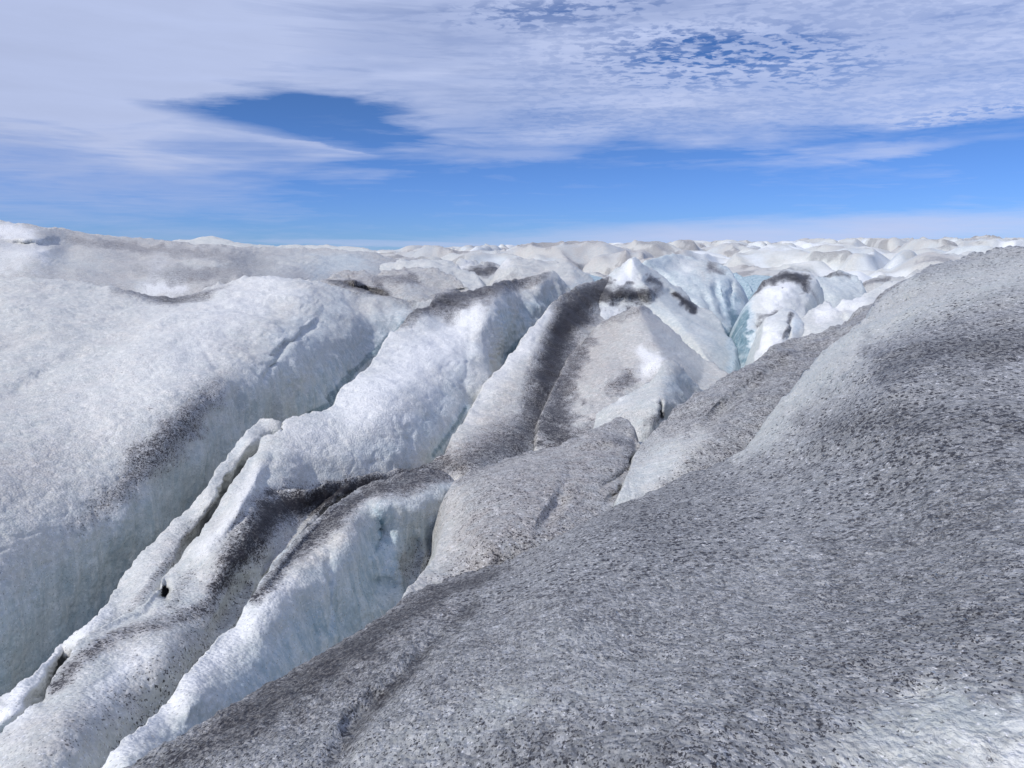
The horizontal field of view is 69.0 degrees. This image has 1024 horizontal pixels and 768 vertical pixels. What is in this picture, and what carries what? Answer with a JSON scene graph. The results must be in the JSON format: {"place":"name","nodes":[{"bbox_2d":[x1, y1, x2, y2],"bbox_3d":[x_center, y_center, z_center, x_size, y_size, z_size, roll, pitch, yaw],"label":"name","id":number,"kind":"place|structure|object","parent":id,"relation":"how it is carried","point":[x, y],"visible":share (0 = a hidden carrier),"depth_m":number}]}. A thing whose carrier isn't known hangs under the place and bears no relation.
{"place":"outdoors","nodes":[
{"label":"outdoors","id":0,"kind":"place"},
{"bbox_2d":[0,0,1023,250],"label":"sky","id":1,"kind":"structure","parent":0,"point":[377,125]},
{"bbox_2d":[123,245,1023,767],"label":"foreground slope","id":2,"kind":"structure","parent":0,"point":[825,569],"depth_m":4.22},
{"bbox_2d":[590,275,772,292],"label":"glacier bed","id":3,"kind":"object","parent":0,"point":[754,281],"depth_m":53.99},
{"bbox_2d":[0,418,281,732],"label":"ice ridge","id":4,"kind":"structure","parent":3,"relation":"on","point":[154,563],"depth_m":9.86},
{"bbox_2d":[0,220,417,297],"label":"skyline ridge","id":5,"kind":"structure","parent":3,"relation":"on","point":[156,267],"depth_m":36.26},
{"bbox_2d":[0,275,431,696],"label":"great left ridge","id":6,"kind":"structure","parent":3,"relation":"on","point":[128,418],"depth_m":16.39},
{"bbox_2d":[102,468,453,767],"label":"blue walled ridge","id":7,"kind":"structure","parent":3,"relation":"on","point":[355,561],"depth_m":8.81},
{"bbox_2d":[0,270,570,767],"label":"white broad ridge","id":8,"kind":"structure","parent":3,"relation":"on","point":[406,398],"depth_m":11.37},
{"bbox_2d":[320,267,469,301],"bbox_3d":[-4.973,-0.538,35.095,11.365,9.762,15.319,0,10,0],"label":"brown mound","id":9,"kind":"object","parent":3,"relation":"on","point":[418,284],"visible":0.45,"depth_m":34.05},
{"bbox_2d":[379,258,484,289],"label":"pale mound","id":10,"kind":"object","parent":3,"relation":"on","point":[470,280],"visible":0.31,"depth_m":43.28},
{"bbox_2d":[261,276,608,576],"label":"dark saddle ridge","id":11,"kind":"structure","parent":3,"relation":"on","point":[502,417],"depth_m":18.39},
{"bbox_2d":[456,258,499,285],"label":"dark hollow mound","id":12,"kind":"object","parent":3,"relation":"on","point":[484,271],"visible":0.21,"depth_m":48.09},
{"bbox_2d":[402,417,639,597],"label":"ridge","id":13,"kind":"structure","parent":3,"relation":"on","point":[502,511],"depth_m":10.21},
{"bbox_2d":[489,257,594,289],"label":"round shoulder","id":14,"kind":"object","parent":3,"relation":"on","point":[569,274],"visible":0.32,"depth_m":41.93},
{"bbox_2d":[533,306,727,450],"bbox_3d":[3.760,2.964,22.091,9.177,9.821,17.105,0,10,0],"label":"central pyramid","id":15,"kind":"object","parent":3,"relation":"on","point":[611,359],"visible":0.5,"depth_m":21.50},
{"bbox_2d":[593,359,703,443],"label":"ridge","id":16,"kind":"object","parent":3,"relation":"on","point":[645,409],"visible":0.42,"depth_m":16.94},
{"bbox_2d":[599,257,739,373],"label":"white peak","id":17,"kind":"structure","parent":3,"relation":"on","point":[634,281],"depth_m":31.02},
{"bbox_2d":[642,253,748,336],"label":"gorge wall ridge","id":18,"kind":"structure","parent":3,"relation":"on","point":[716,289],"depth_m":40.55},
{"bbox_2d":[733,273,753,299],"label":"gorge back wall","id":19,"kind":"structure","parent":3,"relation":"on","point":[747,288],"depth_m":47.48},
{"bbox_2d":[614,279,905,505],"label":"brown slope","id":20,"kind":"structure","parent":3,"relation":"on","point":[722,419],"depth_m":13.00},
{"bbox_2d":[745,308,804,364],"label":"white block","id":21,"kind":"structure","parent":3,"relation":"on","point":[782,325],"depth_m":25.75},
{"bbox_2d":[729,269,823,368],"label":"bright block","id":22,"kind":"structure","parent":3,"relation":"on","point":[800,294],"depth_m":31.86},
{"bbox_2d":[758,303,872,358],"bbox_3d":[9.841,1.495,21.255,13.229,9.089,5.426,-8,13,-41],"label":"gritty ledge","id":23,"kind":"object","parent":3,"relation":"on","point":[792,343],"visible":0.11,"depth_m":20.26},
{"bbox_2d":[816,270,865,307],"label":"blue block","id":24,"kind":"structure","parent":3,"relation":"on","point":[837,286],"depth_m":36.95},
{"bbox_2d":[801,274,913,336],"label":"white slab","id":25,"kind":"structure","parent":3,"relation":"on","point":[824,316],"depth_m":28.53},
{"bbox_2d":[862,267,925,292],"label":"block","id":26,"kind":"structure","parent":3,"relation":"on","point":[869,285],"depth_m":41.42},
{"bbox_2d":[374,235,1023,282],"bbox_3d":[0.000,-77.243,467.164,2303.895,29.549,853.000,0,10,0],"label":"ice field","id":27,"kind":"structure","parent":0,"point":[863,259],"depth_m":98.65},
{"bbox_2d":[173,236,374,251],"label":"snow ridge","id":28,"kind":"structure","parent":27,"relation":"on","point":[213,240],"depth_m":62.66}
]}

